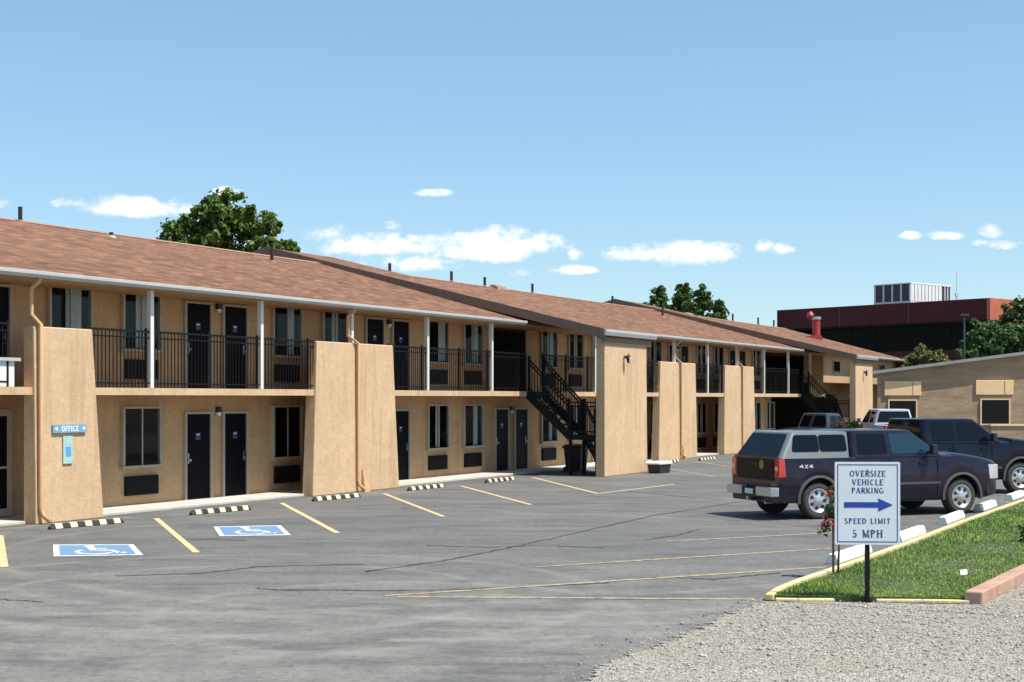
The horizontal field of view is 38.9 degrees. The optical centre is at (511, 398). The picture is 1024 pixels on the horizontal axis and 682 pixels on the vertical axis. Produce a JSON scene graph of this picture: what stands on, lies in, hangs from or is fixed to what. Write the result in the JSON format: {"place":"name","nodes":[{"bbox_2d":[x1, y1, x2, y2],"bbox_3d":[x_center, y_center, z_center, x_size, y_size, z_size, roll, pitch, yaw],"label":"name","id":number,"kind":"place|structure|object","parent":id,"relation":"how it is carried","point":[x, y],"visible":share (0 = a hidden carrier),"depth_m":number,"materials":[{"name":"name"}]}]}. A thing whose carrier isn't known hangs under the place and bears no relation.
{"place":"outdoors","nodes":[
{"label":"outdoors","id":0,"kind":"place"},
{"bbox_2d":[0,453,1023,681],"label":"asphalt lot","id":1,"kind":"structure","parent":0,"point":[89,619],"depth_m":20.69,"materials":[{"name":"grey asphalt"}]},
{"bbox_2d":[0,535,8,566],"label":"parking stripe","id":2,"kind":"object","parent":1,"relation":"on","point":[3,560],"visible":1,"depth_m":24.07,"materials":[{"name":"yellow paint"}]},
{"bbox_2d":[48,518,123,529],"bbox_3d":[-8.636,2.546,29.466,0.158,0.108,1.860,0,0,34],"label":"wheel stop","id":3,"kind":"object","parent":1,"relation":"on","point":[54,526],"visible":1,"depth_m":29.36,"materials":[{"name":"concrete"}]},
{"bbox_2d":[53,544,142,555],"bbox_3d":[-7.115,2.590,24.850,1.413,0.008,2.239,0,0,-18],"label":"accessible parking symbol","id":4,"kind":"object","parent":1,"relation":"on","point":[94,549],"visible":1,"depth_m":24.70,"materials":[{"name":"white paint"}]},
{"bbox_2d":[154,518,198,551],"bbox_3d":[-6.500,2.594,27.885,0.120,0.001,7.327,0,0,-19],"label":"parking stripe","id":5,"kind":"object","parent":1,"relation":"on","point":[188,545],"visible":1,"depth_m":27.20,"materials":[{"name":"yellow paint"}]},
{"bbox_2d":[189,505,250,514],"bbox_3d":[-6.625,2.546,33.007,0.158,0.108,1.860,0,0,34],"label":"wheel stop","id":6,"kind":"object","parent":1,"relation":"on","point":[219,510],"visible":1,"depth_m":32.90,"materials":[{"name":"concrete"}]},
{"bbox_2d":[155,187,300,251],"bbox_3d":[-12.674,-3.385,65.285,6.329,12.183,4.472,0,0,21],"label":"broadleaf tree","id":7,"kind":"object","parent":1,"relation":"on","point":[222,222],"visible":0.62,"depth_m":64.55,"materials":[{"name":"green plant"}]},
{"bbox_2d":[115,564,354,575],"bbox_3d":[-4.092,2.595,22.036,3.811,0.001,0.494,0,0,-28],"label":"pavement crack","id":8,"kind":"object","parent":1,"relation":"on","point":[239,568],"visible":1,"depth_m":21.97,"materials":[{"name":"black asphalt"}]},
{"bbox_2d":[214,525,289,535],"bbox_3d":[-5.110,2.590,28.400,1.344,0.008,2.196,0,0,-14],"label":"accessible parking symbol","id":9,"kind":"object","parent":1,"relation":"on","point":[249,530],"visible":1,"depth_m":28.41,"materials":[{"name":"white paint"}]},
{"bbox_2d":[280,503,339,532],"bbox_3d":[-4.540,2.594,31.950,0.120,0.001,8.297,0,0,-16],"label":"parking stripe","id":10,"kind":"object","parent":1,"relation":"on","point":[312,519],"visible":1,"depth_m":31.27,"materials":[{"name":"yellow paint"}]},
{"bbox_2d":[311,493,360,500],"bbox_3d":[-4.512,2.546,37.319,0.158,0.108,1.860,0,0,32],"label":"wheel stop","id":11,"kind":"object","parent":1,"relation":"on","point":[336,497],"visible":1,"depth_m":37.21,"materials":[{"name":"concrete"}]},
{"bbox_2d":[384,494,443,516],"bbox_3d":[-2.490,2.594,35.630,0.110,0.001,7.912,0,0,-14],"label":"parking stripe","id":12,"kind":"object","parent":1,"relation":"on","point":[415,505],"visible":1,"depth_m":35.06,"materials":[{"name":"yellow paint"}]},
{"bbox_2d":[407,484,444,490],"bbox_3d":[-2.454,2.546,41.525,0.158,0.108,1.860,0,0,30],"label":"wheel stop","id":13,"kind":"object","parent":1,"relation":"on","point":[423,487],"visible":1,"depth_m":41.43,"materials":[{"name":"concrete"}]},
{"bbox_2d":[257,583,596,590],"bbox_3d":[-1.125,2.595,19.834,4.721,0.001,0.523,0,0,-6],"label":"pavement crack","id":14,"kind":"object","parent":1,"relation":"on","point":[442,589],"visible":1,"depth_m":19.68,"materials":[{"name":"black asphalt"}]},
{"bbox_2d":[0,206,905,526],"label":"motel building","id":15,"kind":"structure","parent":1,"relation":"on","point":[174,374],"depth_m":40.47,"materials":[{"name":"paint"}]},
{"bbox_2d":[0,409,11,516],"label":"office door","id":16,"kind":"structure","parent":15,"relation":"in","point":[5,414],"depth_m":30.90,"materials":[{"name":"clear glass"}]},
{"bbox_2d":[0,284,12,357],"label":"door","id":17,"kind":"structure","parent":15,"relation":"in","point":[6,291],"depth_m":31.02,"materials":[{"name":"metal"}]},
{"bbox_2d":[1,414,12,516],"bbox_3d":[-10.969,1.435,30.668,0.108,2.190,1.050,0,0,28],"label":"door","id":18,"kind":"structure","parent":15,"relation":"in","point":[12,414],"depth_m":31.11,"materials":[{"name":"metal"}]},
{"bbox_2d":[0,357,20,386],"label":"table","id":19,"kind":"object","parent":15,"relation":"on","point":[3,360],"visible":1,"depth_m":29.22,"materials":[{"name":"white paint"}]},
{"bbox_2d":[63,436,72,463],"bbox_3d":[-9.352,1.090,30.541,0.030,0.580,0.270,0,0,28],"label":"notice plaque","id":20,"kind":"object","parent":15,"relation":"attached to","point":[67,449],"visible":1,"depth_m":30.52,"materials":[{"name":"plastic"}]},
{"bbox_2d":[52,424,86,432],"bbox_3d":[-9.327,0.640,30.579,0.042,0.180,0.960,0,0,28],"label":"office sign","id":21,"kind":"object","parent":15,"relation":"attached to","point":[69,428],"visible":1,"depth_m":30.55,"materials":[{"name":"blue metal"}]},
{"bbox_2d":[46,287,93,349],"bbox_3d":[-9.922,-1.835,32.626,0.128,1.470,1.400,0,0,28],"label":"window","id":22,"kind":"structure","parent":15,"relation":"in","point":[65,308],"depth_m":32.61,"materials":[{"name":"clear glass"}]},
{"bbox_2d":[119,406,163,468],"bbox_3d":[-8.841,0.935,34.667,0.128,1.470,1.400,0,0,28],"label":"window","id":23,"kind":"structure","parent":15,"relation":"in","point":[140,427],"depth_m":34.65,"materials":[{"name":"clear glass"}]},
{"bbox_2d":[119,294,163,352],"bbox_3d":[-8.841,-1.835,34.667,0.128,1.470,1.400,0,0,28],"label":"window","id":24,"kind":"structure","parent":15,"relation":"in","point":[133,308],"depth_m":34.55,"materials":[{"name":"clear glass"}]},
{"bbox_2d":[183,412,212,499],"bbox_3d":[-7.879,1.435,36.495,0.108,2.190,1.050,0,0,28],"label":"door","id":25,"kind":"structure","parent":15,"relation":"in","point":[197,426],"depth_m":36.49,"materials":[{"name":"metal"}]},
{"bbox_2d":[183,300,212,388],"bbox_3d":[-7.879,-1.335,36.495,0.108,2.190,1.050,0,0,28],"label":"door","id":26,"kind":"structure","parent":15,"relation":"in","point":[197,316],"depth_m":36.47,"materials":[{"name":"metal"}]},
{"bbox_2d":[221,411,248,496],"bbox_3d":[-7.198,1.435,37.791,0.108,2.190,1.050,0,0,28],"label":"door","id":27,"kind":"structure","parent":15,"relation":"in","point":[234,427],"depth_m":37.79,"materials":[{"name":"metal"}]},
{"bbox_2d":[221,304,248,388],"bbox_3d":[-7.198,-1.335,37.791,0.108,2.190,1.050,0,0,28],"label":"door","id":28,"kind":"structure","parent":15,"relation":"in","point":[234,318],"depth_m":37.79,"materials":[{"name":"metal"}]},
{"bbox_2d":[270,405,303,459],"bbox_3d":[-6.150,0.935,39.749,0.128,1.470,1.400,0,0,28],"label":"window","id":29,"kind":"structure","parent":15,"relation":"in","point":[286,420],"depth_m":39.74,"materials":[{"name":"black glass"}]},
{"bbox_2d":[270,307,304,358],"bbox_3d":[-6.150,-1.835,39.749,0.128,1.470,1.400,0,0,28],"label":"window","id":30,"kind":"structure","parent":15,"relation":"in","point":[285,323],"depth_m":39.74,"materials":[{"name":"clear glass"}]},
{"bbox_2d":[321,312,347,342],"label":"window","id":31,"kind":"structure","parent":15,"relation":"in","point":[333,325],"depth_m":41.73,"materials":[{"name":"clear glass"}]},
{"bbox_2d":[364,317,384,344],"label":"door","id":32,"kind":"structure","parent":15,"relation":"in","point":[374,327],"depth_m":43.63,"materials":[{"name":"metal"}]},
{"bbox_2d":[391,319,410,389],"bbox_3d":[-3.423,-1.335,44.908,0.108,2.190,1.050,0,0,28],"label":"door","id":33,"kind":"structure","parent":15,"relation":"in","point":[400,329],"depth_m":44.98,"materials":[{"name":"metal"}]},
{"bbox_2d":[396,409,410,479],"bbox_3d":[-3.423,1.435,44.908,0.108,2.190,1.050,0,0,28],"label":"door","id":34,"kind":"structure","parent":15,"relation":"in","point":[403,416],"depth_m":45.09,"materials":[{"name":"metal"}]},
{"bbox_2d":[425,404,450,450],"bbox_3d":[-2.379,0.935,46.873,0.128,1.470,1.400,0,0,28],"label":"window","id":35,"kind":"structure","parent":15,"relation":"in","point":[437,415],"depth_m":46.85,"materials":[{"name":"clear glass"}]},
{"bbox_2d":[429,321,450,364],"bbox_3d":[-2.379,-1.835,46.873,0.128,1.470,1.400,0,0,28],"label":"window","id":36,"kind":"structure","parent":15,"relation":"in","point":[439,333],"depth_m":47.00,"materials":[{"name":"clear glass"}]},
{"bbox_2d":[462,404,484,447],"bbox_3d":[-1.297,0.935,48.913,0.128,1.470,1.400,0,0,28],"label":"window","id":37,"kind":"structure","parent":15,"relation":"in","point":[472,414],"depth_m":48.89,"materials":[{"name":"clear glass"}]},
{"bbox_2d":[462,324,484,365],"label":"window","id":38,"kind":"structure","parent":15,"relation":"in","point":[472,336],"depth_m":48.90,"materials":[{"name":"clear glass"}]},
{"bbox_2d":[494,408,509,470],"bbox_3d":[-0.343,1.435,50.754,0.108,2.190,1.050,0,0,28],"label":"door","id":39,"kind":"structure","parent":15,"relation":"in","point":[501,416],"depth_m":50.74,"materials":[{"name":"metal"}]},
{"bbox_2d":[513,408,528,468],"bbox_3d":[0.345,1.435,52.038,0.108,2.190,1.050,0,0,28],"label":"door","id":40,"kind":"structure","parent":15,"relation":"in","point":[520,415],"depth_m":52.02,"materials":[{"name":"metal"}]},
{"bbox_2d":[539,331,557,368],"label":"window","id":41,"kind":"structure","parent":15,"relation":"in","point":[548,340],"depth_m":53.97,"materials":[{"name":"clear glass"}]},
{"bbox_2d":[539,404,558,443],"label":"window","id":42,"kind":"structure","parent":15,"relation":"in","point":[548,433],"depth_m":53.95,"materials":[{"name":"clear glass"}]},
{"bbox_2d":[567,403,581,441],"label":"window","id":43,"kind":"structure","parent":15,"relation":"in","point":[571,403],"depth_m":55.99,"materials":[{"name":"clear glass"}]},
{"bbox_2d":[567,334,583,369],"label":"window","id":44,"kind":"structure","parent":15,"relation":"in","point":[575,343],"depth_m":56.02,"materials":[{"name":"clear glass"}]},
{"bbox_2d":[591,407,594,461],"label":"door","id":45,"kind":"structure","parent":15,"relation":"in","point":[592,459],"depth_m":57.43,"materials":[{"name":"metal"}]},
{"bbox_2d":[591,337,600,391],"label":"door","id":46,"kind":"structure","parent":15,"relation":"in","point":[591,337],"depth_m":57.43,"materials":[{"name":"metal"}]},
{"bbox_2d":[648,403,652,436],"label":"window","id":47,"kind":"structure","parent":15,"relation":"in","point":[650,405],"depth_m":62.59,"materials":[{"name":"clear glass"}]},
{"bbox_2d":[648,342,661,372],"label":"window","id":48,"kind":"structure","parent":15,"relation":"in","point":[654,352],"depth_m":63.15,"materials":[{"name":"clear glass"}]},
{"bbox_2d":[667,344,677,361],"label":"door","id":49,"kind":"structure","parent":15,"relation":"in","point":[669,346],"depth_m":64.82,"materials":[{"name":"metal"}]},
{"bbox_2d":[679,345,688,362],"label":"door","id":50,"kind":"structure","parent":15,"relation":"in","point":[683,349],"depth_m":66.32,"materials":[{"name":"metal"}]},
{"bbox_2d":[696,346,705,374],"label":"window","id":51,"kind":"structure","parent":15,"relation":"in","point":[700,350],"depth_m":68.16,"materials":[{"name":"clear glass"}]},
{"bbox_2d":[696,402,707,433],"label":"window","id":52,"kind":"structure","parent":15,"relation":"in","point":[701,407],"depth_m":68.36,"materials":[{"name":"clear glass"}]},
{"bbox_2d":[713,402,717,432],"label":"window","id":53,"kind":"structure","parent":15,"relation":"in","point":[715,404],"depth_m":70.02,"materials":[{"name":"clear glass"}]},
{"bbox_2d":[713,347,723,374],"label":"window","id":54,"kind":"structure","parent":15,"relation":"in","point":[718,353],"depth_m":70.21,"materials":[{"name":"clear glass"}]},
{"bbox_2d":[728,349,734,365],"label":"door","id":55,"kind":"structure","parent":15,"relation":"in","point":[731,352],"depth_m":72.03,"materials":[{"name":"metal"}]},
{"bbox_2d":[738,350,745,365],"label":"door","id":56,"kind":"structure","parent":15,"relation":"in","point":[742,353],"depth_m":73.50,"materials":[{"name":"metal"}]},
{"bbox_2d":[751,351,760,376],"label":"window","id":57,"kind":"structure","parent":15,"relation":"in","point":[755,355],"depth_m":75.36,"materials":[{"name":"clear glass"}]},
{"bbox_2d":[754,402,761,429],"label":"window","id":58,"kind":"structure","parent":15,"relation":"in","point":[757,404],"depth_m":75.63,"materials":[{"name":"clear glass"}]},
{"bbox_2d":[765,402,775,429],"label":"window","id":59,"kind":"structure","parent":15,"relation":"in","point":[769,406],"depth_m":77.37,"materials":[{"name":"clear glass"}]},
{"bbox_2d":[806,311,821,339],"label":"exhaust stack","id":60,"kind":"object","parent":15,"relation":"on","point":[815,327],"visible":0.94,"depth_m":97.25,"materials":[{"name":"red paint"}]},
{"bbox_2d":[833,360,839,373],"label":"window","id":61,"kind":"structure","parent":15,"relation":"in","point":[836,364],"depth_m":84.62,"materials":[{"name":"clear glass"}]},
{"bbox_2d":[461,486,532,504],"bbox_3d":[-0.525,2.594,39.135,0.110,0.001,7.803,0,0,-15],"label":"parking stripe","id":62,"kind":"object","parent":1,"relation":"on","point":[498,495],"visible":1,"depth_m":38.27,"materials":[{"name":"yellow paint"}]},
{"bbox_2d":[484,477,514,482],"bbox_3d":[-0.375,2.546,45.346,0.158,0.108,1.860,0,0,28],"label":"wheel stop","id":63,"kind":"object","parent":1,"relation":"on","point":[499,479],"visible":1,"depth_m":45.17,"materials":[{"name":"concrete"}]},
{"bbox_2d":[365,501,741,571],"bbox_3d":[1.808,2.595,29.108,0.427,0.001,16.856,0,0,27],"label":"pavement crack","id":64,"kind":"object","parent":1,"relation":"on","point":[539,540],"visible":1,"depth_m":26.08,"materials":[{"name":"black asphalt"}]},
{"bbox_2d":[531,477,599,493],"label":"parking stripe","id":65,"kind":"object","parent":1,"relation":"on","point":[565,485],"visible":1,"depth_m":43.09,"materials":[{"name":"yellow paint"}]},
{"bbox_2d":[562,444,587,471],"bbox_3d":[2.256,2.117,51.421,0.770,0.961,0.773,0,0,28],"label":"trash bin","id":66,"kind":"object","parent":1,"relation":"on","point":[576,457],"visible":0.69,"depth_m":51.12,"materials":[{"name":"plastic"}]},
{"bbox_2d":[397,596,755,599],"bbox_3d":[0.820,2.594,18.850,4.646,0.001,0.120,0,0,3],"label":"parking stripe","id":67,"kind":"object","parent":1,"relation":"on","point":[579,597],"visible":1,"depth_m":18.88,"materials":[{"name":"yellow paint"}]},
{"bbox_2d":[383,566,825,595],"bbox_3d":[1.590,2.594,20.685,7.312,0.001,0.110,0,0,-27],"label":"parking stripe","id":68,"kind":"object","parent":1,"relation":"on","point":[599,581],"visible":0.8,"depth_m":20.53,"materials":[{"name":"yellow paint"}]},
{"bbox_2d":[604,484,674,492],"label":"parking stripe","id":69,"kind":"object","parent":1,"relation":"on","point":[639,488],"visible":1,"depth_m":41.64,"materials":[{"name":"yellow paint"}]},
{"bbox_2d":[642,285,671,309],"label":"poplar tree","id":70,"kind":"object","parent":1,"relation":"on","point":[659,298],"visible":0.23,"depth_m":125.45,"materials":[{"name":"green plant"}]},
{"bbox_2d":[646,461,672,473],"bbox_3d":[5.110,2.393,50.363,0.578,0.414,0.884,0,0,36],"label":"storage box","id":71,"kind":"object","parent":1,"relation":"on","point":[657,467],"visible":1,"depth_m":50.09,"materials":[{"name":"black plastic"}]},
{"bbox_2d":[668,282,694,312],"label":"poplar tree","id":72,"kind":"object","parent":1,"relation":"on","point":[682,297],"visible":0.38,"depth_m":127.67,"materials":[{"name":"green plant"}]},
{"bbox_2d":[533,548,834,566],"bbox_3d":[2.980,2.594,23.715,5.954,0.001,0.110,0,0,-28],"label":"parking stripe","id":73,"kind":"object","parent":1,"relation":"on","point":[679,557],"visible":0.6,"depth_m":23.62,"materials":[{"name":"yellow paint"}]},
{"bbox_2d":[597,572,780,583],"bbox_3d":[2.589,2.595,20.954,3.076,0.001,0.555,0,0,-16],"label":"pavement crack","id":74,"kind":"object","parent":1,"relation":"on","point":[703,578],"visible":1,"depth_m":20.99,"materials":[{"name":"black asphalt"}]},
{"bbox_2d":[684,283,717,317],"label":"poplar tree","id":75,"kind":"object","parent":1,"relation":"on","point":[703,301],"visible":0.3,"depth_m":123.54,"materials":[{"name":"green plant"}]},
{"bbox_2d":[698,457,715,460],"bbox_3d":[8.199,2.546,61.004,0.158,0.108,1.860,0,0,28],"label":"wheel stop","id":76,"kind":"object","parent":1,"relation":"on","point":[706,458],"visible":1,"depth_m":60.88,"materials":[{"name":"white concrete"}]},
{"bbox_2d":[710,298,729,319],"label":"poplar tree","id":77,"kind":"object","parent":1,"relation":"on","point":[720,309],"visible":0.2,"depth_m":129.55,"materials":[{"name":"green plant"}]},
{"bbox_2d":[673,533,822,540],"bbox_3d":[4.480,2.594,27.140,3.766,0.001,0.110,0,0,-26],"label":"parking stripe","id":78,"kind":"object","parent":1,"relation":"on","point":[744,537],"visible":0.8,"depth_m":27.01,"materials":[{"name":"yellow paint"}]},
{"bbox_2d":[559,583,1023,681],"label":"gravel bed","id":79,"kind":"object","parent":1,"relation":"on","point":[799,674],"visible":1,"depth_m":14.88,"materials":[{"name":"grey gravel"}]},
{"bbox_2d":[780,413,845,429],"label":"pickup truck","id":80,"kind":"object","parent":1,"relation":"on","point":[810,421],"visible":0.19,"depth_m":65.28,"materials":[{"name":"grey paint"}]},
{"bbox_2d":[826,419,848,428],"bbox_3d":[13.957,1.744,61.917,1.319,1.725,1.357,0,0,-31],"label":"shrub","id":81,"kind":"object","parent":1,"relation":"on","point":[840,424],"visible":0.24,"depth_m":61.90,"materials":[{"name":"green plant"}]},
{"bbox_2d":[826,545,871,563],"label":"parking block","id":82,"kind":"structure","parent":1,"relation":"on","point":[853,552],"depth_m":23.29,"materials":[{"name":"white concrete"}]},
{"bbox_2d":[845,418,863,427],"bbox_3d":[14.666,1.726,61.878,1.159,1.760,1.293,0,0,0],"label":"shrub","id":83,"kind":"object","parent":1,"relation":"on","point":[853,424],"visible":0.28,"depth_m":61.90,"materials":[{"name":"green plant"}]},
{"bbox_2d":[727,428,997,518],"bbox_3d":[7.962,1.645,32.725,6.140,1.910,2.410,0,0,-22],"label":"pickup truck","id":84,"kind":"object","parent":1,"relation":"on","point":[775,471],"visible":0.94,"depth_m":31.85,"materials":[{"name":"paint"}]},
{"bbox_2d":[775,598,969,603],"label":"kerb","id":85,"kind":"structure","parent":1,"relation":"on","point":[944,601],"depth_m":18.36,"materials":[{"name":"yellow concrete"}]},
{"bbox_2d":[857,409,911,428],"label":"pickup truck","id":86,"kind":"object","parent":1,"relation":"on","point":[877,418],"visible":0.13,"depth_m":68.59,"materials":[{"name":"white paint"}]},
{"bbox_2d":[765,499,1023,600],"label":"kerb","id":87,"kind":"structure","parent":1,"relation":"on","point":[769,595],"depth_m":23.70,"materials":[{"name":"beige concrete"}]},
{"bbox_2d":[900,525,925,541],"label":"parking block","id":88,"kind":"structure","parent":1,"relation":"on","point":[911,532],"depth_m":27.00,"materials":[{"name":"white concrete"}]},
{"bbox_2d":[895,343,950,367],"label":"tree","id":89,"kind":"object","parent":1,"relation":"on","point":[924,356],"visible":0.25,"depth_m":97.52,"materials":[{"name":"green plant"}]},
{"bbox_2d":[937,510,964,524],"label":"parking block","id":90,"kind":"structure","parent":1,"relation":"on","point":[949,518],"depth_m":30.36,"materials":[{"name":"white concrete"}]},
{"bbox_2d":[887,418,1023,491],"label":"pickup truck","id":91,"kind":"object","parent":1,"relation":"on","point":[966,436],"visible":0.27,"depth_m":39.14,"materials":[{"name":"blue paint"}]},
{"bbox_2d":[960,314,968,358],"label":"lamp post","id":92,"kind":"object","parent":1,"relation":"on","point":[964,315],"visible":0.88,"depth_m":97.94,"materials":[{"name":"grey metal"}]},
{"bbox_2d":[973,500,996,511],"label":"parking block","id":93,"kind":"structure","parent":1,"relation":"on","point":[985,505],"depth_m":33.67,"materials":[{"name":"white concrete"}]},
{"bbox_2d":[954,318,1023,359],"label":"shade tree","id":94,"kind":"object","parent":1,"relation":"on","point":[978,344],"visible":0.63,"depth_m":100.31,"materials":[{"name":"green plant"}]},
{"bbox_2d":[965,564,1023,604],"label":"landscape timber","id":95,"kind":"object","parent":1,"relation":"on","point":[989,590],"visible":1,"depth_m":19.02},
{"bbox_2d":[988,424,1023,439],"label":"garden wall","id":96,"kind":"structure","parent":1,"relation":"on","point":[1015,431],"depth_m":82.30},
{"bbox_2d":[992,295,1023,352],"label":"shade tree","id":97,"kind":"object","parent":1,"relation":"on","point":[1010,315],"visible":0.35,"depth_m":105.32,"materials":[{"name":"green plant"}]},
{"bbox_2d":[1005,490,1023,500],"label":"parking block","id":98,"kind":"structure","parent":1,"relation":"on","point":[1015,495],"depth_m":37.22,"materials":[{"name":"white concrete"}]},
{"bbox_2d":[0,0,1023,326],"label":"sky","id":99,"kind":"structure","parent":0,"point":[771,156],"materials":[{"name":"blue"}]},
{"bbox_2d":[774,501,1023,600],"bbox_3d":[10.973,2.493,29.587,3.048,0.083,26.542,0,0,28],"label":"lawn grass","id":100,"kind":"structure","parent":0,"point":[853,570],"depth_m":21.80,"materials":[{"name":"green plant"}]},
{"bbox_2d":[817,484,839,572],"bbox_3d":[4.619,1.891,20.998,0.437,1.280,0.308,0,0,0],"label":"rose bush","id":101,"kind":"object","parent":100,"relation":"on","point":[831,509],"visible":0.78,"depth_m":20.99,"materials":[{"name":"green plant"}]},
{"bbox_2d":[835,462,899,602],"bbox_3d":[4.514,1.705,18.448,0.820,1.790,0.081,0,0,3],"label":"parking sign","id":102,"kind":"object","parent":100,"relation":"on","point":[867,504],"visible":1,"depth_m":18.42,"materials":[{"name":"white metal"}]},
{"bbox_2d":[1011,520,1023,540],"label":"leafy plant","id":103,"kind":"object","parent":100,"relation":"on","point":[1020,528],"visible":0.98,"depth_m":25.62,"materials":[{"name":"green plant"}]},
{"bbox_2d":[777,298,1023,365],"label":"brick office building","id":104,"kind":"structure","parent":0,"point":[899,330],"depth_m":116.27,"materials":[{"name":"red brick"}]},
{"bbox_2d":[874,282,951,304],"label":"rooftop unit","id":105,"kind":"object","parent":104,"relation":"on","point":[905,292],"visible":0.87,"depth_m":120.72,"materials":[{"name":"metal"}]},
{"bbox_2d":[873,352,1023,431],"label":"stone building","id":106,"kind":"structure","parent":0,"point":[983,392],"depth_m":85.00,"materials":[{"name":"beige stone"}]},
{"bbox_2d":[884,381,920,395],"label":"boarded window","id":107,"kind":"structure","parent":106,"relation":"in","point":[891,388],"depth_m":84.89,"materials":[{"name":"beige wood"}]},
{"bbox_2d":[888,399,916,417],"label":"window","id":108,"kind":"structure","parent":106,"relation":"in","point":[911,404],"depth_m":84.95,"materials":[{"name":"black glass"}]},
{"bbox_2d":[975,380,1012,394],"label":"boarded window","id":109,"kind":"structure","parent":106,"relation":"in","point":[982,387],"depth_m":84.89,"materials":[{"name":"beige wood"}]},
{"bbox_2d":[980,399,1009,424],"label":"window","id":110,"kind":"structure","parent":106,"relation":"in","point":[992,411],"depth_m":84.95,"materials":[{"name":"black glass"}]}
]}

